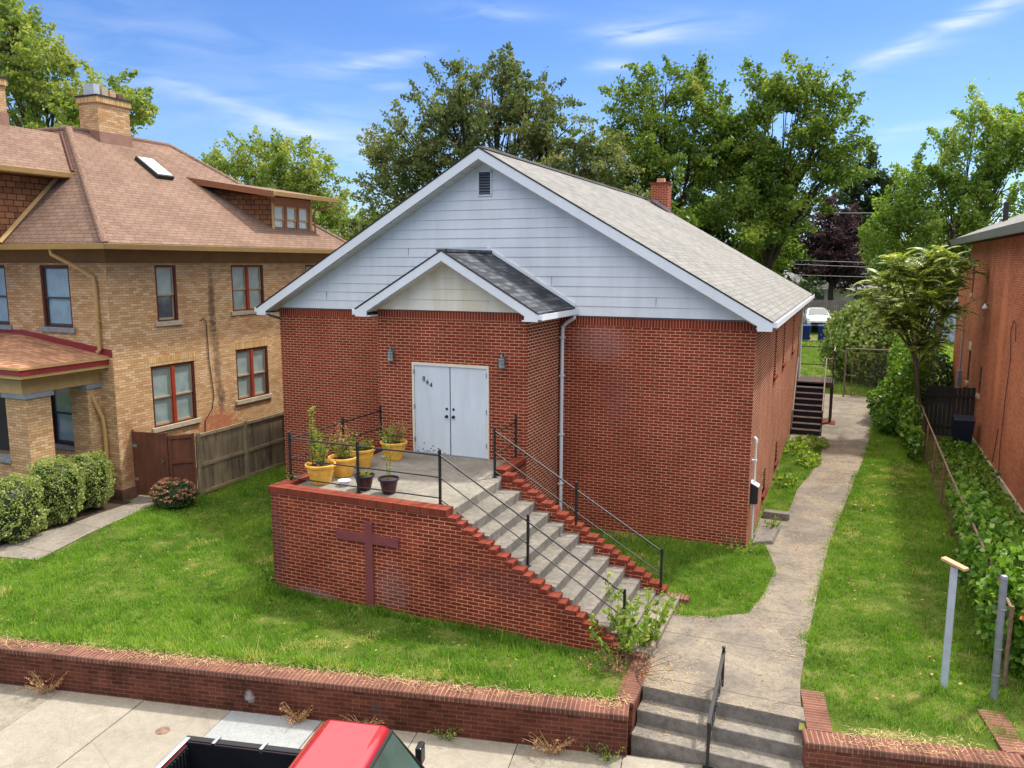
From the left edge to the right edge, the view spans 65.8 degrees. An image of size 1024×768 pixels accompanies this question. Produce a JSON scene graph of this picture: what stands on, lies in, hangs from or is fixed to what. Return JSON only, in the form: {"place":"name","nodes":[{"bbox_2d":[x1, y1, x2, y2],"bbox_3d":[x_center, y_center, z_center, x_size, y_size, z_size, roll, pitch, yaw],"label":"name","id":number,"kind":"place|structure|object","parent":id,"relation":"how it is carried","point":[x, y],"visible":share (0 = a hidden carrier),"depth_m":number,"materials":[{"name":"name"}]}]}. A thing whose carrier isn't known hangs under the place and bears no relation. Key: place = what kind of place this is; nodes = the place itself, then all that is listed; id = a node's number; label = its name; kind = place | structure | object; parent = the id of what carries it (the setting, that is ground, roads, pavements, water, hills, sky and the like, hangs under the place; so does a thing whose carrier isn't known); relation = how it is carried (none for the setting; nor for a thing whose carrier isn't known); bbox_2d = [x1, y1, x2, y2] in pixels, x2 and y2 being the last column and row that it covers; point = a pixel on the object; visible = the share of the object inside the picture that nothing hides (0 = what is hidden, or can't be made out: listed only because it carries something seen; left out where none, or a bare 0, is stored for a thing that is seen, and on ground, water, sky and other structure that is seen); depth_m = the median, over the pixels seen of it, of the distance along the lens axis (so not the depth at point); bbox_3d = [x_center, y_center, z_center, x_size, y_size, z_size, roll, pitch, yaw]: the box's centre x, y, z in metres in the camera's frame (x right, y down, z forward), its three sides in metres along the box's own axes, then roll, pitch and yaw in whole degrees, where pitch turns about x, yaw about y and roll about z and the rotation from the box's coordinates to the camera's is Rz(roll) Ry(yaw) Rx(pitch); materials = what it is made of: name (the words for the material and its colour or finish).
{"place":"outdoors","nodes":[
{"label":"outdoors","id":0,"kind":"place"},
{"bbox_2d":[0,495,153,559],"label":"front path","id":1,"kind":"structure","parent":0,"point":[44,543],"depth_m":18.29,"materials":[{"name":"concrete"}]},
{"bbox_2d":[0,684,702,767],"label":"pavement","id":2,"kind":"structure","parent":0,"point":[52,729],"depth_m":11.53,"materials":[{"name":"beige concrete"}]},
{"bbox_2d":[26,670,66,694],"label":"weed","id":3,"kind":"object","parent":2,"relation":"on","point":[43,686],"visible":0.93,"depth_m":12.66,"materials":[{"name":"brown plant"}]},
{"bbox_2d":[155,726,169,734],"bbox_3d":[-5.156,5.117,11.694,0.200,0.014,0.200,4,9,23],"label":"valve cover","id":4,"kind":"object","parent":2,"relation":"on","point":[162,730],"visible":1,"depth_m":11.68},
{"bbox_2d":[279,701,313,728],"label":"weed","id":5,"kind":"object","parent":2,"relation":"on","point":[295,718],"visible":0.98,"depth_m":11.89,"materials":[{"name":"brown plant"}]},
{"bbox_2d":[427,726,463,744],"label":"weed","id":6,"kind":"object","parent":2,"relation":"on","point":[445,735],"visible":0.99,"depth_m":11.47,"materials":[{"name":"green plant"}]},
{"bbox_2d":[525,730,576,755],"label":"weed","id":7,"kind":"object","parent":2,"relation":"on","point":[547,748],"visible":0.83,"depth_m":11.13,"materials":[{"name":"beige plant"}]},
{"bbox_2d":[580,736,624,763],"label":"weed","id":8,"kind":"object","parent":2,"relation":"on","point":[607,754],"visible":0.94,"depth_m":11.06,"materials":[{"name":"green plant"}]},
{"bbox_2d":[0,282,1023,750],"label":"ground","id":9,"kind":"structure","parent":0,"point":[908,696],"depth_m":14.03,"materials":[{"name":"green plant"}]},
{"bbox_2d":[0,499,131,545],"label":"planting bed","id":10,"kind":"object","parent":9,"relation":"on","point":[92,511],"visible":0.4,"depth_m":19.81,"materials":[{"name":"soil"}]},
{"bbox_2d":[0,471,50,543],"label":"hedge shrub","id":11,"kind":"object","parent":10,"relation":"on","point":[21,510],"visible":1,"depth_m":17.65,"materials":[{"name":"green plant"}]},
{"bbox_2d":[23,454,86,525],"bbox_3d":[-10.994,2.529,19.084,1.447,1.628,1.212,4,9,23],"label":"hedge shrub","id":12,"kind":"object","parent":10,"relation":"on","point":[64,486],"visible":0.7,"depth_m":18.77,"materials":[{"name":"green plant"}]},
{"bbox_2d":[63,450,115,510],"bbox_3d":[-10.782,2.421,20.096,1.400,1.542,1.078,4,9,23],"label":"hedge shrub","id":13,"kind":"object","parent":10,"relation":"on","point":[98,479],"visible":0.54,"depth_m":19.86,"materials":[{"name":"green plant"}]},
{"bbox_2d":[0,0,161,136],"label":"sycamore tree","id":14,"kind":"object","parent":9,"relation":"on","point":[28,84],"visible":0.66,"depth_m":50.17,"materials":[{"name":"green plant"}]},
{"bbox_2d":[0,76,346,500],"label":"brick house","id":15,"kind":"structure","parent":9,"relation":"on","point":[140,279],"depth_m":21.72,"materials":[{"name":"brick"}]},
{"bbox_2d":[0,394,9,450],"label":"window","id":16,"kind":"structure","parent":15,"relation":"in","point":[4,437],"depth_m":22.58,"materials":[{"name":"black glass"}]},
{"bbox_2d":[0,265,12,329],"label":"window","id":17,"kind":"structure","parent":15,"relation":"in","point":[4,311],"depth_m":21.83,"materials":[{"name":"grey glass"}]},
{"bbox_2d":[40,265,75,332],"bbox_3d":[-12.015,-2.255,20.948,1.300,1.760,0.200,4,9,23],"label":"window","id":18,"kind":"structure","parent":15,"relation":"in","point":[55,282],"depth_m":21.02,"materials":[{"name":"grey glass"}]},
{"bbox_2d":[50,388,74,450],"bbox_3d":[-12.088,0.820,21.445,1.290,1.930,0.200,4,9,23],"label":"window","id":19,"kind":"structure","parent":15,"relation":"in","point":[61,399],"depth_m":21.57,"materials":[{"name":"grey glass"}]},
{"bbox_2d":[131,429,169,495],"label":"garden gate","id":20,"kind":"structure","parent":15,"relation":"attached to","point":[151,458],"depth_m":21.05,"materials":[{"name":"brown wood"}]},
{"bbox_2d":[133,431,166,494],"bbox_3d":[-9.617,2.128,21.083,0.960,1.720,0.035,2,9,14],"label":"door leaf","id":21,"kind":"structure","parent":20,"relation":"in","point":[149,452],"depth_m":21.05,"materials":[{"name":"brown wood"}]},
{"bbox_2d":[154,265,182,326],"bbox_3d":[-9.573,-2.448,21.909,0.200,1.660,0.940,4,9,23],"label":"window","id":22,"kind":"structure","parent":15,"relation":"in","point":[165,275],"depth_m":21.98,"materials":[{"name":"glass"}]},
{"bbox_2d":[151,361,201,432],"bbox_3d":[-9.554,0.327,22.386,0.200,1.830,1.760,4,9,23],"label":"window","id":23,"kind":"structure","parent":15,"relation":"in","point":[173,385],"depth_m":22.38,"materials":[{"name":"glass"}]},
{"bbox_2d":[231,265,263,315],"bbox_3d":[-8.300,-2.957,24.845,0.200,1.530,1.640,4,9,23],"label":"window","id":24,"kind":"structure","parent":15,"relation":"in","point":[247,280],"depth_m":24.81,"materials":[{"name":"glass"}]},
{"bbox_2d":[236,346,272,404],"bbox_3d":[-8.292,-0.307,25.275,0.200,1.720,1.660,4,9,23],"label":"window","id":25,"kind":"structure","parent":15,"relation":"in","point":[251,363],"depth_m":25.28,"materials":[{"name":"glass"}]},
{"bbox_2d":[274,204,285,228],"bbox_3d":[-7.772,-5.501,26.344,0.100,0.910,0.620,4,9,23],"label":"window","id":26,"kind":"structure","parent":15,"relation":"in","point":[279,210],"depth_m":26.40,"materials":[{"name":"glass"}]},
{"bbox_2d":[285,205,297,228],"bbox_3d":[-7.520,-5.589,26.926,0.100,0.910,0.620,4,9,23],"label":"window","id":27,"kind":"structure","parent":15,"relation":"in","point":[291,213],"depth_m":26.95,"materials":[{"name":"glass"}]},
{"bbox_2d":[297,207,309,229],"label":"window","id":28,"kind":"structure","parent":15,"relation":"in","point":[303,212],"depth_m":27.54,"materials":[{"name":"glass"}]},
{"bbox_2d":[148,477,198,509],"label":"flowering bush","id":29,"kind":"object","parent":9,"relation":"on","point":[172,494],"visible":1,"depth_m":20.14,"materials":[{"name":"pink plant"}]},
{"bbox_2d":[167,433,197,495],"bbox_3d":[-8.765,2.179,21.090,0.654,1.740,0.060,-4,9,-23],"label":"fence panel","id":30,"kind":"object","parent":9,"relation":"on","point":[182,457],"visible":0.71,"depth_m":21.06,"materials":[{"name":"brown wood"}]},
{"bbox_2d":[195,411,285,495],"bbox_3d":[-6.558,1.492,25.698,0.093,1.720,9.778,4,9,22],"label":"wooden fence","id":31,"kind":"object","parent":9,"relation":"on","point":[230,454],"visible":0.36,"depth_m":22.70,"materials":[{"name":"brown wood"}]},
{"bbox_2d":[261,567,274,586],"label":"weed","id":32,"kind":"object","parent":9,"relation":"on","point":[266,579],"visible":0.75,"depth_m":15.37,"materials":[{"name":"green plant"}]},
{"bbox_2d":[198,125,366,235],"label":"sycamore tree","id":33,"kind":"object","parent":9,"relation":"on","point":[302,178],"visible":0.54,"depth_m":67.58,"materials":[{"name":"green plant"}]},
{"bbox_2d":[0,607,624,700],"bbox_3d":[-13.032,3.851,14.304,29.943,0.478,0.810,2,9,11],"label":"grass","id":34,"kind":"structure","parent":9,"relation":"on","point":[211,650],"depth_m":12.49,"materials":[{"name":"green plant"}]},
{"bbox_2d":[1,476,623,691],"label":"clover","id":35,"kind":"object","parent":9,"relation":"on","point":[268,602],"visible":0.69,"depth_m":14.41,"materials":[{"name":"green plant"}]},
{"bbox_2d":[0,637,651,758],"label":"retaining wall","id":36,"kind":"structure","parent":9,"relation":"on","point":[508,717],"depth_m":11.89,"materials":[{"name":"brick"}]},
{"bbox_2d":[0,629,632,709],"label":"dry grass","id":37,"kind":"structure","parent":36,"relation":"on","point":[298,667],"depth_m":12.16,"materials":[{"name":"plant"}]},
{"bbox_2d":[327,203,384,240],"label":"broadleaf tree","id":38,"kind":"object","parent":9,"relation":"on","point":[345,234],"visible":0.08,"depth_m":56.41,"materials":[{"name":"green plant"}]},
{"bbox_2d":[255,575,617,666],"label":"grass","id":39,"kind":"structure","parent":9,"relation":"on","point":[383,612],"depth_m":13.79,"materials":[{"name":"green plant"}]},
{"bbox_2d":[268,444,689,661],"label":"entrance platform","id":40,"kind":"structure","parent":9,"relation":"on","point":[424,557],"depth_m":14.24,"materials":[{"name":"brick"}]},
{"bbox_2d":[305,405,335,485],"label":"potted plant","id":41,"kind":"object","parent":40,"relation":"on","point":[320,472],"visible":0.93,"depth_m":15.33,"materials":[{"name":"green plant"}]},
{"bbox_2d":[328,422,357,477],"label":"potted plant","id":42,"kind":"object","parent":40,"relation":"on","point":[344,455],"visible":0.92,"depth_m":15.84,"materials":[{"name":"green plant"}]},
{"bbox_2d":[350,437,374,468],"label":"potted plant","id":43,"kind":"object","parent":40,"relation":"on","point":[365,456],"visible":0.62,"depth_m":16.57,"materials":[{"name":"yellow plant"}]},
{"bbox_2d":[353,469,374,490],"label":"potted plant","id":44,"kind":"object","parent":40,"relation":"on","point":[366,479],"visible":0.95,"depth_m":14.91,"materials":[{"name":"black plant"}]},
{"bbox_2d":[378,434,398,494],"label":"potted plant","id":45,"kind":"object","parent":40,"relation":"on","point":[388,482],"visible":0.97,"depth_m":14.68,"materials":[{"name":"green plant"}]},
{"bbox_2d":[378,420,409,460],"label":"potted plant","id":46,"kind":"object","parent":40,"relation":"on","point":[398,443],"visible":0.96,"depth_m":17.20,"materials":[{"name":"yellow plant"}]},
{"bbox_2d":[288,405,625,631],"bbox_3d":[-0.600,2.354,15.615,6.780,2.960,3.320,4,9,23],"label":"railing","id":47,"kind":"object","parent":40,"relation":"on","point":[439,476],"visible":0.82,"depth_m":14.13,"materials":[{"name":"black metal"}]},
{"bbox_2d":[492,414,662,594],"bbox_3d":[1.427,2.279,15.833,3.570,2.950,1.350,4,9,23],"label":"railing","id":48,"kind":"object","parent":40,"relation":"on","point":[495,432],"visible":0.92,"depth_m":15.33,"materials":[{"name":"black metal"}]},
{"bbox_2d":[349,41,676,225],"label":"broadleaf tree","id":49,"kind":"object","parent":9,"relation":"on","point":[535,137],"visible":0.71,"depth_m":43.18,"materials":[{"name":"green plant"}]},
{"bbox_2d":[254,146,814,547],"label":"church","id":50,"kind":"structure","parent":9,"relation":"on","point":[642,382],"depth_m":18.05,"materials":[{"name":"brick"}]},
{"bbox_2d":[414,365,450,454],"bbox_3d":[-1.793,0.578,17.741,0.881,1.980,0.115,4,9,23],"label":"door","id":51,"kind":"structure","parent":50,"relation":"in","point":[432,383],"depth_m":17.74,"materials":[{"name":"white metal"}]},
{"bbox_2d":[450,367,486,458],"bbox_3d":[-0.957,0.633,17.388,0.881,1.980,0.115,4,9,23],"label":"door","id":52,"kind":"structure","parent":50,"relation":"in","point":[468,385],"depth_m":17.39,"materials":[{"name":"white metal"}]},
{"bbox_2d":[498,353,505,368],"bbox_3d":[-0.214,-0.481,16.823,0.164,0.335,0.210,4,9,23],"label":"wall lantern","id":53,"kind":"object","parent":50,"relation":"attached to","point":[501,362],"depth_m":16.76,"materials":[{"name":"metal"}]},
{"bbox_2d":[750,436,759,538],"bbox_3d":[5.390,2.324,17.580,0.184,2.349,0.260,4,9,23],"label":"conduit riser","id":54,"kind":"object","parent":50,"relation":"attached to","point":[755,485],"visible":1,"depth_m":17.51,"materials":[{"name":"grey metal"}]},
{"bbox_2d":[587,571,664,657],"bbox_3d":[1.839,3.757,12.643,1.204,1.210,1.052,4,9,23],"label":"weed","id":55,"kind":"object","parent":9,"relation":"on","point":[636,636],"visible":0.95,"depth_m":12.56,"materials":[{"name":"green plant"}]},
{"bbox_2d":[572,622,680,681],"bbox_3d":[1.751,4.199,12.207,1.675,0.452,1.497,4,9,23],"label":"weed","id":56,"kind":"object","parent":9,"relation":"on","point":[621,666],"visible":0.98,"depth_m":12.16,"materials":[{"name":"brown plant"}]},
{"bbox_2d":[586,49,762,239],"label":"maple tree","id":57,"kind":"object","parent":9,"relation":"on","point":[664,155],"visible":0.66,"depth_m":44.82,"materials":[{"name":"green plant"}]},
{"bbox_2d":[585,526,781,618],"bbox_3d":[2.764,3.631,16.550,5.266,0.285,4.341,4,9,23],"label":"grass","id":58,"kind":"structure","parent":9,"relation":"on","point":[710,548],"depth_m":16.34,"materials":[{"name":"green plant"}]},
{"bbox_2d":[631,686,805,767],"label":"pavement steps","id":59,"kind":"structure","parent":9,"relation":"on","point":[773,741],"depth_m":11.09,"materials":[{"name":"concrete"}]},
{"bbox_2d":[702,646,725,767],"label":"step handrail","id":60,"kind":"object","parent":59,"relation":"on","point":[718,685],"visible":1,"depth_m":11.08,"materials":[{"name":"black metal"}]},
{"bbox_2d":[718,534,764,555],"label":"weed","id":61,"kind":"object","parent":9,"relation":"on","point":[740,550],"visible":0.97,"depth_m":17.13,"materials":[{"name":"green plant"}]},
{"bbox_2d":[676,179,826,306],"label":"broadleaf tree","id":62,"kind":"object","parent":9,"relation":"on","point":[812,281],"visible":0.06,"depth_m":49.83,"materials":[{"name":"green plant"}]},
{"bbox_2d":[752,523,780,545],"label":"concrete slab","id":63,"kind":"structure","parent":9,"relation":"on","point":[767,535],"depth_m":18.15,"materials":[{"name":"grey concrete"}]},
{"bbox_2d":[763,509,789,520],"bbox_3d":[6.523,3.254,19.552,0.600,0.220,0.240,4,9,23],"label":"concrete block","id":64,"kind":"object","parent":9,"relation":"on","point":[769,514],"depth_m":19.46,"materials":[{"name":"grey concrete"}]},
{"bbox_2d":[683,49,884,275],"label":"maple tree","id":65,"kind":"object","parent":9,"relation":"on","point":[768,182],"visible":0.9,"depth_m":43.69,"materials":[{"name":"green plant"}]},
{"bbox_2d":[762,441,821,515],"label":"grass","id":66,"kind":"structure","parent":9,"relation":"on","point":[785,490],"depth_m":22.45,"materials":[{"name":"green plant"}]},
{"bbox_2d":[772,434,829,487],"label":"shrub","id":67,"kind":"object","parent":9,"relation":"on","point":[791,448],"visible":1,"depth_m":25.90,"materials":[{"name":"green plant"}]},
{"bbox_2d":[799,339,823,341],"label":"drive","id":68,"kind":"structure","parent":9,"relation":"on","point":[813,340],"depth_m":53.97,"materials":[{"name":"concrete"}]},
{"bbox_2d":[802,324,810,339],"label":"wheeled bin","id":69,"kind":"object","parent":68,"relation":"on","point":[806,331],"visible":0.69,"depth_m":53.85,"materials":[{"name":"blue plastic"}]},
{"bbox_2d":[818,324,826,339],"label":"wheeled bin","id":70,"kind":"object","parent":68,"relation":"on","point":[820,328],"visible":0.56,"depth_m":53.66,"materials":[{"name":"blue plastic"}]},
{"bbox_2d":[790,346,835,435],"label":"side stairs","id":71,"kind":"structure","parent":9,"relation":"on","point":[808,406],"depth_m":29.79,"materials":[{"name":"wood"}]},
{"bbox_2d":[803,307,830,326],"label":"parked car","id":72,"kind":"object","parent":9,"relation":"on","point":[814,316],"visible":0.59,"depth_m":57.70,"materials":[{"name":"white metal"}]},
{"bbox_2d":[784,190,881,306],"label":"purple tree","id":73,"kind":"object","parent":9,"relation":"on","point":[835,240],"visible":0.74,"depth_m":64.33,"materials":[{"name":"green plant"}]},
{"bbox_2d":[784,272,885,309],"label":"house","id":74,"kind":"structure","parent":9,"relation":"on","point":[837,295],"depth_m":67.61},
{"bbox_2d":[800,284,885,321],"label":"wooden fence","id":75,"kind":"object","parent":9,"relation":"on","point":[839,304],"visible":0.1,"depth_m":62.34,"materials":[{"name":"grey wood"}]},
{"bbox_2d":[820,135,900,272],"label":"broadleaf tree","id":76,"kind":"object","parent":9,"relation":"on","point":[882,179],"visible":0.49,"depth_m":70.35,"materials":[{"name":"green plant"}]},
{"bbox_2d":[842,348,890,396],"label":"chain link gate","id":77,"kind":"structure","parent":9,"relation":"on","point":[852,375],"depth_m":35.22,"materials":[{"name":"grey metal"}]},
{"bbox_2d":[817,297,933,381],"bbox_3d":[17.918,-2.139,39.093,5.274,4.264,4.026,4,9,23],"label":"shrub","id":78,"kind":"object","parent":9,"relation":"on","point":[841,332],"visible":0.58,"depth_m":38.70,"materials":[{"name":"green plant"}]},
{"bbox_2d":[867,229,921,301],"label":"broadleaf tree","id":79,"kind":"object","parent":9,"relation":"on","point":[878,255],"visible":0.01,"depth_m":83.75,"materials":[{"name":"green plant"}]},
{"bbox_2d":[865,335,931,460],"bbox_3d":[14.191,0.067,28.920,2.225,3.732,9.765,4,9,23],"label":"shrub","id":80,"kind":"object","parent":9,"relation":"on","point":[897,407],"visible":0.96,"depth_m":28.63,"materials":[{"name":"green plant"}]},
{"bbox_2d":[865,347,954,405],"bbox_3d":[17.958,-0.536,35.331,4.050,2.454,5.646,4,9,23],"label":"shrub","id":81,"kind":"object","parent":9,"relation":"on","point":[945,367],"visible":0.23,"depth_m":34.63,"materials":[{"name":"green plant"}]},
{"bbox_2d":[800,689,1023,767],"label":"retaining wall","id":82,"kind":"structure","parent":9,"relation":"on","point":[822,748],"depth_m":10.31,"materials":[{"name":"brick"}]},
{"bbox_2d":[832,725,1022,759],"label":"dry grass","id":83,"kind":"structure","parent":82,"relation":"on","point":[924,741],"depth_m":10.36,"materials":[{"name":"plant"}]},
{"bbox_2d":[840,427,985,715],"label":"fallen leaves","id":84,"kind":"object","parent":9,"relation":"on","point":[900,579],"visible":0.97,"depth_m":15.86,"materials":[{"name":"brown plant"}]},
{"bbox_2d":[845,245,987,439],"bbox_3d":[14.101,-1.448,28.064,4.546,6.874,2.806,6,10,33],"label":"tree of heaven","id":85,"kind":"object","parent":9,"relation":"on","point":[916,273],"visible":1,"depth_m":27.59,"materials":[{"name":"green plant"}]},
{"bbox_2d":[857,78,1023,373],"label":"broadleaf tree","id":86,"kind":"object","parent":9,"relation":"on","point":[910,208],"visible":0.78,"depth_m":38.64,"materials":[{"name":"green plant"}]},
{"bbox_2d":[928,249,970,342],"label":"house","id":87,"kind":"structure","parent":9,"relation":"on","point":[951,337],"depth_m":52.28,"materials":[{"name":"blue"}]},
{"bbox_2d":[924,386,975,435],"bbox_3d":[15.739,1.016,28.524,1.550,1.877,0.075,4,9,23],"label":"dark fence","id":88,"kind":"object","parent":9,"relation":"on","point":[932,415],"visible":0.77,"depth_m":28.56,"materials":[{"name":"brown wood"}]},
{"bbox_2d":[940,556,968,688],"bbox_3d":[6.428,3.579,11.641,0.123,2.052,0.360,-4,10,-27],"label":"sign post","id":89,"kind":"object","parent":9,"relation":"on","point":[955,566],"visible":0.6,"depth_m":11.59,"materials":[{"name":"metal"}]},
{"bbox_2d":[952,414,975,446],"bbox_3d":[15.339,1.637,26.965,0.632,1.099,0.784,4,9,23],"label":"wheeled bin","id":90,"kind":"object","parent":9,"relation":"on","point":[963,427],"visible":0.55,"depth_m":26.66,"materials":[{"name":"plastic"}]},
{"bbox_2d":[918,405,1013,686],"bbox_3d":[11.269,2.553,20.733,0.122,1.364,19.928,4,9,23],"label":"chain link fence","id":91,"kind":"object","parent":9,"relation":"on","point":[1008,602],"visible":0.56,"depth_m":18.80,"materials":[{"name":"grey metal"}]},
{"bbox_2d":[928,436,1023,674],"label":"vine","id":92,"kind":"object","parent":9,"relation":"on","point":[969,463],"visible":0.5,"depth_m":22.53,"materials":[{"name":"green plant"}]},
{"bbox_2d":[945,471,1023,676],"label":"vine","id":93,"kind":"object","parent":9,"relation":"on","point":[980,582],"visible":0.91,"depth_m":13.63,"materials":[{"name":"green plant"}]},
{"bbox_2d":[949,202,1023,517],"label":"brick house","id":94,"kind":"structure","parent":9,"relation":"on","point":[988,359],"depth_m":24.44,"materials":[{"name":"brick"}]},
{"bbox_2d":[990,575,1007,700],"bbox_3d":[6.954,3.667,11.322,0.124,1.976,0.107,4,9,23],"label":"steel post","id":95,"kind":"object","parent":9,"relation":"on","point":[1001,610],"visible":0.98,"depth_m":11.28,"materials":[{"name":"grey metal"}]},
{"bbox_2d":[984,611,1023,716],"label":"grass","id":96,"kind":"structure","parent":9,"relation":"on","point":[1019,682],"depth_m":11.76,"materials":[{"name":"green plant"}]},
{"bbox_2d":[1,0,1023,270],"label":"sky","id":97,"kind":"structure","parent":0,"point":[324,70],"materials":[{"name":"blue"}]},
{"bbox_2d":[639,394,879,718],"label":"garden path","id":98,"kind":"structure","parent":0,"point":[737,636],"depth_m":13.85,"materials":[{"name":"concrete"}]},
{"bbox_2d":[601,587,676,646],"bbox_3d":[2.120,3.823,12.960,1.168,0.969,1.174,4,9,23],"label":"weed","id":99,"kind":"object","parent":98,"relation":"on","point":[651,635],"visible":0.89,"depth_m":12.83,"materials":[{"name":"green plant"}]},
{"bbox_2d":[764,515,782,527],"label":"weed","id":100,"kind":"object","parent":98,"relation":"on","point":[772,524],"visible":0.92,"depth_m":18.59,"materials":[{"name":"green plant"}]},
{"bbox_2d":[798,340,953,395],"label":"grass","id":101,"kind":"structure","parent":0,"point":[821,372],"depth_m":42.44,"materials":[{"name":"green plant"}]},
{"bbox_2d":[795,414,1022,743],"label":"grass","id":102,"kind":"structure","parent":0,"point":[898,461],"depth_m":14.42,"materials":[{"name":"green plant"}]},
{"bbox_2d":[932,339,954,384],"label":"grass","id":103,"kind":"structure","parent":0,"point":[946,345],"depth_m":48.62,"materials":[{"name":"green plant"}]},
{"label":"road","id":104,"kind":"structure","parent":0,"visible":0},
{"bbox_2d":[154,719,424,767],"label":"pickup truck","id":105,"kind":"object","parent":104,"relation":"on","point":[330,743],"visible":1,"depth_m":8.96,"materials":[{"name":"red metal"}]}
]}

